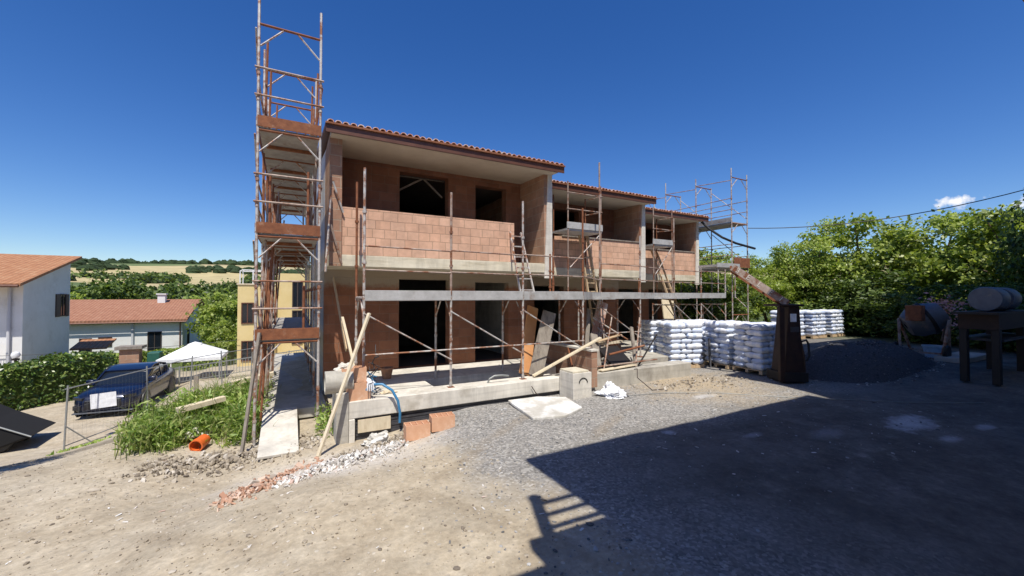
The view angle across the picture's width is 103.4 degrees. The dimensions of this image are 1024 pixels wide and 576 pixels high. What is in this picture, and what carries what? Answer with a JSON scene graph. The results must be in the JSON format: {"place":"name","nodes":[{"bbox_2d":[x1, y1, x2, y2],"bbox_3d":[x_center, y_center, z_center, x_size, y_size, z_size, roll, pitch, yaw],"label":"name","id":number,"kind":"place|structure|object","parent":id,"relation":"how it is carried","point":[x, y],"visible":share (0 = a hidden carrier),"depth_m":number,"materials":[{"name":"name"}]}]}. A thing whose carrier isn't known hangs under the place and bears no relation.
{"place":"outdoors","nodes":[
{"label":"outdoors","id":0,"kind":"place"},
{"bbox_2d":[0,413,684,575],"bbox_3d":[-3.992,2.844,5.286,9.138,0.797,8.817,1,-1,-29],"label":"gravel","id":1,"kind":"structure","parent":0,"point":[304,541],"depth_m":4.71,"materials":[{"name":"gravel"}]},
{"bbox_2d":[70,263,883,293],"bbox_3d":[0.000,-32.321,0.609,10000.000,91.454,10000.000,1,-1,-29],"label":"hills","id":2,"kind":"structure","parent":0,"point":[212,277],"depth_m":509.20,"materials":[{"name":"plant"}]},
{"bbox_2d":[70,257,304,298],"bbox_3d":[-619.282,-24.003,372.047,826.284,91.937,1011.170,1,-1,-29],"label":"woodland","id":3,"kind":"object","parent":2,"relation":"on","point":[97,264],"visible":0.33,"depth_m":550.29,"materials":[{"name":"plant"}]},
{"bbox_2d":[0,302,1023,575],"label":"ground","id":4,"kind":"structure","parent":0,"point":[948,502],"depth_m":5.09,"materials":[{"name":"gravel"}]},
{"bbox_2d":[0,404,55,452],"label":"covered trailer","id":5,"kind":"object","parent":4,"relation":"on","point":[16,426],"visible":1,"depth_m":12.20,"materials":[{"name":"grey metal"}]},
{"bbox_2d":[0,254,81,364],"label":"white house","id":6,"kind":"structure","parent":4,"relation":"on","point":[34,304],"depth_m":24.68,"materials":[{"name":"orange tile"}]},
{"bbox_2d":[60,294,66,315],"bbox_3d":[-30.183,1.143,27.207,0.057,1.500,0.800,1,-1,-29],"label":"window","id":7,"kind":"structure","parent":6,"relation":"in","point":[63,302],"depth_m":27.23,"materials":[{"name":"black glass"}]},
{"bbox_2d":[0,350,117,410],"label":"laurel hedge","id":8,"kind":"object","parent":4,"relation":"on","point":[35,382],"visible":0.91,"depth_m":17.00,"materials":[{"name":"green plant"}]},
{"bbox_2d":[69,338,116,350],"bbox_3d":[-31.934,4.294,30.920,2.000,0.620,2.000,1,-1,-29],"label":"solar panel","id":9,"kind":"object","parent":4,"relation":"on","point":[89,344],"visible":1,"depth_m":30.75,"materials":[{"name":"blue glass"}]},
{"bbox_2d":[70,278,144,299],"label":"valley tree","id":10,"kind":"object","parent":4,"relation":"on","point":[102,288],"visible":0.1,"depth_m":79.42,"materials":[{"name":"green plant"}]},
{"bbox_2d":[76,274,156,299],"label":"valley tree","id":11,"kind":"object","parent":4,"relation":"on","point":[136,283],"visible":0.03,"depth_m":83.50,"materials":[{"name":"green plant"}]},
{"bbox_2d":[57,347,180,363],"bbox_3d":[-28.858,5.080,27.697,1.754,1.688,12.407,-1,-1,35],"label":"garden hedge","id":12,"kind":"object","parent":4,"relation":"on","point":[166,351],"visible":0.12,"depth_m":29.97,"materials":[{"name":"green plant"}]},
{"bbox_2d":[71,361,175,416],"bbox_3d":[-16.207,4.130,17.221,2.180,1.685,4.852,0,-1,-25],"label":"parked car","id":13,"kind":"object","parent":4,"relation":"on","point":[157,382],"visible":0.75,"depth_m":16.34,"materials":[{"name":"blue paint"}]},
{"bbox_2d":[114,344,146,363],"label":"gate pillar","id":14,"kind":"structure","parent":4,"relation":"on","point":[130,353],"depth_m":21.70,"materials":[{"name":"brick"}]},
{"bbox_2d":[69,293,208,353],"bbox_3d":[-40.564,3.941,39.811,15.950,6.820,13.140,1,-1,-29],"label":"bungalow","id":15,"kind":"object","parent":4,"relation":"on","point":[160,321],"visible":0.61,"depth_m":37.31,"materials":[{"name":"paint"}]},
{"bbox_2d":[147,331,161,350],"bbox_3d":[-32.859,5.302,37.196,1.000,2.600,0.057,1,-1,-29],"label":"door","id":16,"kind":"structure","parent":15,"relation":"in","point":[154,339],"depth_m":37.19,"materials":[{"name":"black glass"}]},
{"bbox_2d":[147,351,162,361],"bbox_3d":[-19.866,4.346,22.520,0.550,1.600,0.700,1,-1,-29],"label":"refuse bin","id":17,"kind":"object","parent":4,"relation":"on","point":[153,356],"visible":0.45,"depth_m":22.25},
{"bbox_2d":[63,346,252,449],"bbox_3d":[-13.004,3.820,15.710,0.751,2.100,8.006,0,-1,0],"label":"site fence","id":18,"kind":"object","parent":4,"relation":"on","point":[67,409],"visible":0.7,"depth_m":13.98,"materials":[{"name":"grey metal"}]},
{"bbox_2d":[90,391,116,408],"bbox_3d":[-12.971,3.563,12.852,0.616,0.489,0.012,1,-1,-34],"label":"blank sign","id":19,"kind":"object","parent":18,"relation":"attached to","point":[107,399],"visible":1,"depth_m":12.85,"materials":[{"name":"plastic"}]},
{"bbox_2d":[155,279,209,300],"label":"valley tree","id":20,"kind":"object","parent":4,"relation":"on","point":[175,289],"visible":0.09,"depth_m":88.22,"materials":[{"name":"green plant"}]},
{"bbox_2d":[46,401,332,455],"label":"weeds","id":21,"kind":"object","parent":4,"relation":"on","point":[321,417],"visible":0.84,"depth_m":8.24,"materials":[{"name":"green plant"}]},
{"bbox_2d":[156,342,227,371],"bbox_3d":[-16.971,3.892,21.657,2.640,2.045,2.640,1,-1,-29],"label":"gazebo","id":22,"kind":"object","parent":4,"relation":"on","point":[195,349],"visible":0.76,"depth_m":20.96,"materials":[{"name":"white fabric"}]},
{"bbox_2d":[105,366,282,460],"bbox_3d":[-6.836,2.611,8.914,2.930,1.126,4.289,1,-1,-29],"label":"weeds","id":23,"kind":"object","parent":4,"relation":"on","point":[203,416],"visible":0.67,"depth_m":7.89,"materials":[{"name":"green plant"}]},
{"bbox_2d":[175,396,225,413],"bbox_3d":[-6.489,2.429,8.463,0.150,0.182,0.837,-1,-1,36],"label":"timber plank","id":24,"kind":"object","parent":23,"relation":"on","point":[204,403],"visible":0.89,"depth_m":8.43,"materials":[{"name":"wood"}]},
{"bbox_2d":[189,434,210,450],"bbox_3d":[-5.766,2.868,7.482,0.230,0.247,0.293,0,-1,-9],"label":"drain pipe","id":25,"kind":"object","parent":4,"relation":"on","point":[196,444],"visible":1,"depth_m":7.43,"materials":[{"name":"orange plastic"}]},
{"bbox_2d":[179,340,236,370],"bbox_3d":[-19.785,4.370,26.392,2.846,2.029,1.407,0,-1,-15],"label":"garden hedge","id":26,"kind":"object","parent":4,"relation":"on","point":[225,344],"visible":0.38,"depth_m":26.13,"materials":[{"name":"green plant"}]},
{"bbox_2d":[86,430,331,492],"bbox_3d":[-4.848,2.926,7.002,3.209,0.301,1.821,1,-1,-29],"label":"rubble","id":27,"kind":"object","parent":4,"relation":"on","point":[210,459],"visible":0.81,"depth_m":6.76,"materials":[{"name":"stone"}]},
{"bbox_2d":[184,288,237,345],"bbox_3d":[-28.113,3.198,39.785,5.173,6.464,6.747,-1,-1,39],"label":"valley tree","id":28,"kind":"object","parent":4,"relation":"on","point":[216,305],"visible":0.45,"depth_m":38.66,"materials":[{"name":"green plant"}]},
{"bbox_2d":[188,281,237,299],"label":"valley tree","id":29,"kind":"object","parent":4,"relation":"on","point":[212,291],"visible":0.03,"depth_m":93.14,"materials":[{"name":"green plant"}]},
{"bbox_2d":[195,316,236,355],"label":"valley tree","id":30,"kind":"object","parent":4,"relation":"on","point":[222,330],"visible":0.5,"depth_m":32.45,"materials":[{"name":"green plant"}]},
{"bbox_2d":[213,278,249,319],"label":"valley tree","id":31,"kind":"object","parent":4,"relation":"on","point":[230,287],"visible":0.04,"depth_m":49.09,"materials":[{"name":"green plant"}]},
{"bbox_2d":[174,349,301,384],"bbox_3d":[-14.597,4.190,21.580,8.131,1.515,0.071,1,-1,-40],"label":"street railing","id":32,"kind":"object","parent":4,"relation":"on","point":[180,367],"visible":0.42,"depth_m":20.94,"materials":[{"name":"grey metal"}]},
{"bbox_2d":[239,332,261,456],"bbox_3d":[-4.775,1.908,7.396,0.050,2.146,0.526,0,-1,0],"label":"timber pole","id":33,"kind":"object","parent":4,"relation":"on","point":[248,406],"visible":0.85,"depth_m":7.38,"materials":[{"name":"wood"}]},
{"bbox_2d":[205,456,325,511],"bbox_3d":[-3.444,2.781,5.838,0.900,0.268,1.931,0,-1,17],"label":"brick rubble","id":34,"kind":"object","parent":4,"relation":"on","point":[258,485],"visible":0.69,"depth_m":5.51,"materials":[{"name":"brick"}]},
{"bbox_2d":[237,270,309,366],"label":"yellow house","id":35,"kind":"structure","parent":4,"relation":"on","point":[290,295],"depth_m":26.34,"materials":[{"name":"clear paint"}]},
{"bbox_2d":[241,303,253,323],"bbox_3d":[-16.984,1.615,25.986,0.680,1.350,0.057,1,-1,-29],"label":"window","id":36,"kind":"structure","parent":35,"relation":"in","point":[247,314],"depth_m":25.97,"materials":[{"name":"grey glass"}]},
{"bbox_2d":[241,341,253,361],"bbox_3d":[-16.967,4.040,25.950,0.680,1.300,0.057,1,-1,-29],"label":"window","id":37,"kind":"structure","parent":35,"relation":"in","point":[244,344],"depth_m":25.93,"materials":[{"name":"grey glass"}]},
{"bbox_2d":[292,282,302,306],"bbox_3d":[-14.639,0.421,27.630,0.650,1.800,0.057,1,-1,-29],"label":"window","id":38,"kind":"structure","parent":35,"relation":"in","point":[297,287],"depth_m":27.61,"materials":[{"name":"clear glass"}]},
{"bbox_2d":[257,407,298,459],"bbox_3d":[-4.455,2.721,7.755,0.630,0.351,1.938,1,-1,-29],"label":"ramp board","id":39,"kind":"object","parent":4,"relation":"on","point":[279,438],"visible":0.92,"depth_m":7.58,"materials":[{"name":"wood"}]},
{"bbox_2d":[262,353,326,418],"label":"walkway","id":40,"kind":"structure","parent":4,"relation":"on","point":[303,401],"depth_m":9.95,"materials":[{"name":"concrete"}]},
{"bbox_2d":[251,0,343,445],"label":"scaffold tower","id":41,"kind":"structure","parent":4,"relation":"on","point":[289,163],"depth_m":8.52,"materials":[{"name":"metal"}]},
{"bbox_2d":[272,436,408,488],"bbox_3d":[-2.630,2.752,6.523,1.044,0.244,2.449,-1,-1,36],"label":"plaster rubble","id":42,"kind":"object","parent":4,"relation":"on","point":[346,460],"visible":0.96,"depth_m":6.29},
{"bbox_2d":[316,313,370,456],"bbox_3d":[-3.023,1.667,7.342,0.060,2.393,1.128,-1,-1,28],"label":"timber pole","id":43,"kind":"object","parent":4,"relation":"on","point":[335,407],"visible":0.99,"depth_m":7.27,"materials":[{"name":"wood"}]},
{"bbox_2d":[330,430,403,463],"bbox_3d":[-2.358,2.798,7.169,1.928,0.206,0.703,1,-2,-45],"label":"rubble","id":44,"kind":"object","parent":4,"relation":"on","point":[398,436],"visible":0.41,"depth_m":7.18,"materials":[{"name":"stone"}]},
{"bbox_2d":[360,430,391,446],"bbox_3d":[-2.443,2.729,7.413,0.620,0.204,0.345,1,-1,-29],"label":"plaster chunk","id":45,"kind":"object","parent":4,"relation":"on","point":[372,438],"visible":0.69,"depth_m":7.32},
{"bbox_2d":[403,420,429,441],"bbox_3d":[-1.758,2.630,7.479,0.440,0.270,0.260,1,-1,-26],"label":"hollow block","id":46,"kind":"object","parent":4,"relation":"on","point":[415,430],"depth_m":7.38,"materials":[{"name":"brick"}]},
{"bbox_2d":[6,386,872,563],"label":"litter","id":47,"kind":"object","parent":4,"relation":"on","point":[483,508],"visible":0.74,"depth_m":5.12,"materials":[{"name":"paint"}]},
{"bbox_2d":[429,411,454,431],"bbox_3d":[-1.331,2.542,7.702,0.440,0.270,0.260,0,-1,-23],"label":"hollow block","id":48,"kind":"object","parent":4,"relation":"on","point":[442,421],"depth_m":7.60,"materials":[{"name":"brick"}]},
{"bbox_2d":[312,119,709,390],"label":"terraced house","id":49,"kind":"structure","parent":4,"relation":"on","point":[412,182],"depth_m":11.79,"materials":[{"name":"brick"}]},
{"bbox_2d":[332,276,346,351],"bbox_3d":[-4.143,0.583,9.720,0.054,1.783,1.202,1,-1,-39],"label":"timber plank","id":50,"kind":"object","parent":49,"relation":"attached to","point":[339,313],"visible":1,"depth_m":9.66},
{"bbox_2d":[701,222,755,249],"bbox_3d":[9.850,-2.399,18.283,2.582,1.281,0.390,0,-1,-4],"label":"drain pipe","id":51,"kind":"object","parent":49,"relation":"attached to","point":[722,237],"visible":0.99,"depth_m":18.17,"materials":[{"name":"black plastic"}]},
{"bbox_2d":[332,340,705,444],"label":"terrace","id":52,"kind":"structure","parent":4,"relation":"on","point":[422,393],"depth_m":9.11,"materials":[{"name":"concrete"}]},
{"bbox_2d":[324,370,353,394],"bbox_3d":[-3.261,1.764,7.621,0.480,0.420,0.416,1,-1,-29],"label":"concrete pipe","id":53,"kind":"object","parent":52,"relation":"on","point":[333,380],"visible":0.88,"depth_m":7.45,"materials":[{"name":"concrete"}]},
{"bbox_2d":[346,382,370,401],"bbox_3d":[-2.980,1.958,7.770,0.440,0.330,0.300,1,-1,-37],"label":"hollow block","id":54,"kind":"object","parent":52,"relation":"on","point":[358,392],"depth_m":7.66,"materials":[{"name":"brick"}]},
{"bbox_2d":[341,365,366,382],"bbox_3d":[-3.043,1.657,7.787,0.440,0.270,0.280,0,-1,-25],"label":"hollow block","id":55,"kind":"object","parent":54,"relation":"on","point":[360,373],"depth_m":7.71,"materials":[{"name":"brick"}]},
{"bbox_2d":[366,383,400,422],"bbox_3d":[-2.505,2.211,7.770,0.749,0.777,0.076,0,-1,-7],"label":"hose","id":56,"kind":"object","parent":52,"relation":"on","point":[394,395],"visible":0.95,"depth_m":7.77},
{"bbox_2d":[380,366,393,378],"bbox_3d":[-2.989,2.029,9.666,0.310,0.260,0.307,1,-1,-29],"label":"bucket","id":57,"kind":"object","parent":52,"relation":"on","point":[386,372],"visible":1,"depth_m":9.57,"materials":[{"name":"plastic"}]},
{"bbox_2d":[519,305,537,375],"bbox_3d":[0.434,1.326,10.379,0.220,1.770,0.958,0,-1,21],"label":"shutter board","id":58,"kind":"object","parent":52,"relation":"on","point":[530,329],"visible":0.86,"depth_m":10.38,"materials":[{"name":"wood"}]},
{"bbox_2d":[354,162,725,387],"bbox_3d":[2.792,-0.658,12.840,15.182,6.400,2.372,1,-1,-41],"label":"front scaffold","id":59,"kind":"object","parent":52,"relation":"on","point":[583,229],"visible":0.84,"depth_m":9.98,"materials":[{"name":"metal"}]},
{"bbox_2d":[509,231,534,290],"bbox_3d":[0.234,-0.657,10.791,0.478,1.802,0.846,1,-1,-29],"label":"ladder","id":60,"kind":"object","parent":59,"relation":"on","point":[527,267],"visible":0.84,"depth_m":10.79,"materials":[{"name":"metal"}]},
{"bbox_2d":[650,250,683,319],"bbox_3d":[6.421,0.062,16.575,1.357,3.327,0.469,-1,-2,44],"label":"ladder","id":61,"kind":"object","parent":59,"relation":"on","point":[669,285],"visible":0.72,"depth_m":16.62,"materials":[{"name":"wood"}]},
{"bbox_2d":[529,310,555,375],"bbox_3d":[0.774,1.387,10.193,0.246,1.665,0.916,-1,-1,39],"label":"shutter board","id":62,"kind":"object","parent":52,"relation":"on","point":[540,353],"visible":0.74,"depth_m":10.17,"materials":[{"name":"wood"}]},
{"bbox_2d":[532,337,601,376],"bbox_3d":[1.393,1.700,10.086,1.873,0.893,0.120,0,-1,-18],"label":"timber plank","id":63,"kind":"object","parent":52,"relation":"on","point":[566,357],"visible":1,"depth_m":10.04,"materials":[{"name":"wood"}]},
{"bbox_2d":[546,341,598,387],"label":"divider wall","id":64,"kind":"structure","parent":52,"relation":"on","point":[586,358],"depth_m":10.72,"materials":[{"name":"brick"}]},
{"bbox_2d":[578,235,606,346],"bbox_3d":[2.683,0.143,13.407,1.030,4.233,0.401,0,-1,9],"label":"ladder","id":65,"kind":"object","parent":52,"relation":"on","point":[593,271],"visible":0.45,"depth_m":13.42,"materials":[{"name":"wood"}]},
{"bbox_2d":[589,300,607,347],"bbox_3d":[2.612,1.324,12.421,1.011,1.915,0.121,1,-1,-43],"label":"pointed board","id":66,"kind":"object","parent":52,"relation":"on","point":[595,329],"visible":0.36,"depth_m":12.47,"materials":[{"name":"wood"}]},
{"bbox_2d":[590,326,635,369],"bbox_3d":[2.942,1.724,11.450,2.017,1.171,0.914,1,-1,-37],"label":"formwork","id":67,"kind":"object","parent":52,"relation":"on","point":[622,357],"visible":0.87,"depth_m":11.45,"materials":[{"name":"brown wood"}]},
{"bbox_2d":[585,308,590,346],"bbox_3d":[2.141,1.407,11.508,0.106,1.643,1.094,0,-1,16],"label":"timber plank","id":68,"kind":"object","parent":67,"relation":"on","point":[587,333],"visible":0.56,"depth_m":11.67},
{"bbox_2d":[661,299,675,319],"bbox_3d":[6.829,1.430,17.481,0.898,1.872,0.453,1,-1,-29],"label":"ochre board","id":69,"kind":"object","parent":52,"relation":"on","point":[667,314],"visible":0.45,"depth_m":17.51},
{"bbox_2d":[508,396,581,419],"bbox_3d":[0.778,2.512,8.585,1.340,0.060,1.525,0,-1,-20],"label":"broken slab","id":70,"kind":"object","parent":4,"relation":"on","point":[537,408],"depth_m":8.41,"materials":[{"name":"concrete"}]},
{"bbox_2d":[560,367,591,399],"bbox_3d":[1.517,2.290,9.648,0.540,0.705,0.557,1,-1,-29],"label":"inspection box","id":71,"kind":"object","parent":4,"relation":"on","point":[575,383],"visible":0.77,"depth_m":9.45,"materials":[{"name":"concrete"}]},
{"bbox_2d":[594,386,628,398],"bbox_3d":[2.435,2.465,9.625,0.784,0.210,0.637,1,-1,-29],"label":"empty sack","id":72,"kind":"object","parent":4,"relation":"on","point":[612,392],"visible":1,"depth_m":9.51,"materials":[{"name":"plastic"}]},
{"bbox_2d":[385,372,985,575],"bbox_3d":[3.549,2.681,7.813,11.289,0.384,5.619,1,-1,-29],"label":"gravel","id":73,"kind":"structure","parent":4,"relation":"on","point":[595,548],"depth_m":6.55,"materials":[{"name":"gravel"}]},
{"bbox_2d":[649,168,749,321],"bbox_3d":[7.974,-1.131,20.914,2.800,8.750,7.626,1,-1,-29],"label":"end scaffold","id":74,"kind":"object","parent":4,"relation":"on","point":[742,263],"visible":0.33,"depth_m":18.62,"materials":[{"name":"metal"}]},
{"bbox_2d":[748,190,1022,228],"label":"overhead cable","id":75,"kind":"object","parent":74,"relation":"attached to","point":[893,217],"visible":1,"depth_m":16.41,"materials":[{"name":"rubber"}]},
{"bbox_2d":[650,373,753,393],"bbox_3d":[5.283,2.588,11.120,3.427,0.160,1.707,1,-1,-29],"label":"rubble","id":76,"kind":"object","parent":4,"relation":"on","point":[697,381],"visible":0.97,"depth_m":11.12,"materials":[{"name":"brick"}]},
{"bbox_2d":[675,248,740,314],"bbox_3d":[10.474,0.104,24.196,4.803,5.393,6.578,1,-1,-36],"label":"tree","id":77,"kind":"object","parent":4,"relation":"on","point":[703,277],"visible":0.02,"depth_m":23.03,"materials":[{"name":"green plant"}]},
{"bbox_2d":[674,275,770,321],"bbox_3d":[10.695,0.972,21.582,5.847,3.380,4.455,0,-1,-8],"label":"dark bush","id":78,"kind":"object","parent":4,"relation":"on","point":[718,314],"visible":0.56,"depth_m":20.64,"materials":[{"name":"green plant"}]},
{"bbox_2d":[675,250,772,321],"bbox_3d":[12.153,0.232,23.363,6.212,5.093,4.536,0,-1,-6],"label":"tree","id":79,"kind":"object","parent":4,"relation":"on","point":[751,269],"visible":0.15,"depth_m":22.49,"materials":[{"name":"green plant"}]},
{"bbox_2d":[732,366,766,374],"bbox_3d":[7.756,2.526,12.635,1.200,0.117,1.000,0,-1,-22],"label":"pallet","id":80,"kind":"object","parent":4,"relation":"on","point":[761,372],"visible":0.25,"depth_m":12.42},
{"bbox_2d":[745,362,770,370],"bbox_3d":[7.467,2.373,12.292,0.408,0.219,0.600,2,-2,-22],"label":"cement sack","id":81,"kind":"object","parent":80,"relation":"on","point":[751,365],"visible":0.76,"depth_m":12.12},
{"bbox_2d":[751,358,771,364],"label":"cement sack","id":82,"kind":"object","parent":81,"relation":"on","point":[762,361],"visible":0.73,"depth_m":12.08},
{"bbox_2d":[744,351,769,358],"bbox_3d":[7.446,2.038,12.322,0.408,0.200,0.602,-1,0,-24],"label":"cement sack","id":83,"kind":"object","parent":82,"relation":"on","point":[751,354],"visible":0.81,"depth_m":12.15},
{"bbox_2d":[751,346,773,353],"bbox_3d":[7.605,1.865,12.244,0.601,0.216,0.408,0,-1,-21],"label":"cement sack","id":84,"kind":"object","parent":83,"relation":"on","point":[765,350],"visible":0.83,"depth_m":12.09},
{"bbox_2d":[744,340,769,347],"bbox_3d":[7.451,1.698,12.329,0.408,0.207,0.600,-1,0,-22],"label":"cement sack","id":85,"kind":"object","parent":84,"relation":"on","point":[756,344],"visible":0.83,"depth_m":12.14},
{"bbox_2d":[750,335,773,341],"bbox_3d":[7.566,1.529,12.273,0.602,0.224,0.408,-1,-2,-24],"label":"cement sack","id":86,"kind":"object","parent":85,"relation":"on","point":[762,338],"visible":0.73,"depth_m":12.12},
{"bbox_2d":[745,329,771,335],"bbox_3d":[7.478,1.359,12.310,0.408,0.202,0.600,0,0,-19],"label":"cement sack","id":87,"kind":"object","parent":86,"relation":"on","point":[757,332],"visible":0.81,"depth_m":12.13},
{"bbox_2d":[750,324,774,330],"bbox_3d":[7.596,1.192,12.281,0.602,0.218,0.408,1,-3,-19],"label":"cement sack","id":88,"kind":"object","parent":87,"relation":"on","point":[764,327],"visible":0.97,"depth_m":12.13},
{"bbox_2d":[730,264,810,382],"bbox_3d":[7.227,0.945,11.704,1.241,3.266,2.160,1,-1,-40],"label":"loader","id":89,"kind":"object","parent":4,"relation":"on","point":[788,363],"visible":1,"depth_m":11.07,"materials":[{"name":"paint"}]},
{"bbox_2d":[744,253,807,321],"bbox_3d":[14.849,0.287,23.487,4.165,4.830,3.693,1,-1,-29],"label":"tree","id":90,"kind":"object","parent":4,"relation":"on","point":[777,286],"visible":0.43,"depth_m":23.09,"materials":[{"name":"green plant"}]},
{"bbox_2d":[626,393,971,402],"bbox_3d":[6.556,2.561,9.491,7.880,0.039,0.543,0,-1,5],"label":"cable","id":91,"kind":"object","parent":4,"relation":"on","point":[837,399],"visible":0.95,"depth_m":9.22,"materials":[{"name":"grey metal"}]},
{"bbox_2d":[751,240,852,307],"bbox_3d":[17.025,-0.031,24.079,4.253,5.562,4.796,0,-1,-17],"label":"tree","id":92,"kind":"object","parent":4,"relation":"on","point":[804,273],"visible":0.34,"depth_m":23.25,"materials":[{"name":"green plant"}]},
{"bbox_2d":[758,216,880,311],"bbox_3d":[17.725,-0.760,24.612,5.484,7.172,6.184,0,-1,6],"label":"tree","id":93,"kind":"object","parent":4,"relation":"on","point":[822,243],"visible":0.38,"depth_m":23.17,"materials":[{"name":"green plant"}]},
{"bbox_2d":[792,275,892,335],"bbox_3d":[17.785,0.973,21.948,4.455,3.380,5.847,1,-1,-42],"label":"dark bush","id":94,"kind":"object","parent":4,"relation":"on","point":[828,305],"visible":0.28,"depth_m":21.33,"materials":[{"name":"green plant"}]},
{"bbox_2d":[805,339,935,382],"bbox_3d":[11.088,2.174,12.840,6.398,1.004,2.999,1,-1,-29],"label":"gravel heap","id":95,"kind":"object","parent":4,"relation":"on","point":[824,370],"visible":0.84,"depth_m":11.69,"materials":[{"name":"gravel"}]},
{"bbox_2d":[775,211,967,326],"bbox_3d":[19.760,-0.714,23.287,8.770,7.191,6.404,0,-1,17],"label":"tree","id":96,"kind":"object","parent":4,"relation":"on","point":[883,246],"visible":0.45,"depth_m":22.03,"materials":[{"name":"green plant"}]},
{"bbox_2d":[830,266,957,338],"bbox_3d":[18.850,0.781,20.144,4.901,3.718,6.432,0,-1,13],"label":"dark bush","id":97,"kind":"object","parent":4,"relation":"on","point":[893,277],"visible":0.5,"depth_m":19.82,"materials":[{"name":"green plant"}]},
{"bbox_2d":[892,303,951,356],"bbox_3d":[13.631,1.413,13.444,1.471,1.839,1.340,1,-1,-29],"label":"cement mixer","id":98,"kind":"object","parent":4,"relation":"on","point":[922,319],"visible":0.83,"depth_m":13.14,"materials":[{"name":"metal"}]},
{"bbox_2d":[871,281,973,344],"bbox_3d":[18.570,1.138,17.526,4.970,2.873,3.787,0,-1,25],"label":"dark bush","id":99,"kind":"object","parent":4,"relation":"on","point":[911,299],"visible":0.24,"depth_m":17.54,"materials":[{"name":"green plant"}]},
{"bbox_2d":[921,344,942,357],"bbox_3d":[14.193,2.132,13.623,0.580,0.400,0.580,1,-1,-29],"label":"mortar tub","id":100,"kind":"object","parent":4,"relation":"on","point":[932,348],"visible":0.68,"depth_m":13.51,"materials":[{"name":"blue plastic"}]},
{"bbox_2d":[853,206,1019,304],"bbox_3d":[23.075,-0.752,21.294,8.770,7.191,6.404,-1,-1,40],"label":"tree","id":101,"kind":"object","parent":4,"relation":"on","point":[942,224],"visible":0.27,"depth_m":20.46,"materials":[{"name":"green plant"}]},
{"bbox_2d":[917,292,970,340],"bbox_3d":[16.077,1.073,15.215,2.351,1.840,1.822,1,-1,-29],"label":"flowering shrub","id":102,"kind":"object","parent":4,"relation":"on","point":[960,303],"visible":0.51,"depth_m":14.89,"materials":[{"name":"green plant"}]},
{"bbox_2d":[934,351,985,362],"bbox_3d":[14.547,2.238,13.074,2.300,0.160,0.700,1,-1,-29],"label":"concrete step","id":103,"kind":"object","parent":4,"relation":"on","point":[974,357],"visible":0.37,"depth_m":12.71,"materials":[{"name":"concrete"}]},
{"bbox_2d":[903,202,1023,311],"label":"tree","id":104,"kind":"object","parent":4,"relation":"on","point":[950,268],"visible":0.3,"depth_m":18.84,"materials":[{"name":"green plant"}]},
{"bbox_2d":[935,279,1023,352],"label":"dark bush","id":105,"kind":"object","parent":4,"relation":"on","point":[1009,345],"visible":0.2,"depth_m":15.50,"materials":[{"name":"green plant"}]},
{"bbox_2d":[951,310,1023,385],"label":"steel rack","id":106,"kind":"object","parent":4,"relation":"on","point":[993,324],"visible":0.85,"depth_m":10.39,"materials":[{"name":"metal"}]},
{"bbox_2d":[968,287,1010,310],"bbox_3d":[12.576,0.293,10.668,0.720,0.640,0.640,1,-1,-29],"label":"steel drum","id":107,"kind":"object","parent":106,"relation":"on","point":[988,299],"visible":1,"depth_m":10.48,"materials":[{"name":"metal"}]},
{"bbox_2d":[997,287,1021,310],"bbox_3d":[13.498,0.302,11.171,0.720,0.640,0.640,1,-1,-29],"label":"steel drum","id":108,"kind":"object","parent":106,"relation":"on","point":[1016,298],"visible":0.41,"depth_m":10.89,"materials":[{"name":"metal"}]},
{"bbox_2d":[980,194,1023,309],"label":"tall tree","id":109,"kind":"object","parent":4,"relation":"on","point":[1013,264],"visible":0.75,"depth_m":16.35,"materials":[{"name":"green plant"}]},
{"bbox_2d":[0,0,1023,267],"label":"sky","id":110,"kind":"structure","parent":0,"point":[128,127],"materials":[{"name":"blue"}]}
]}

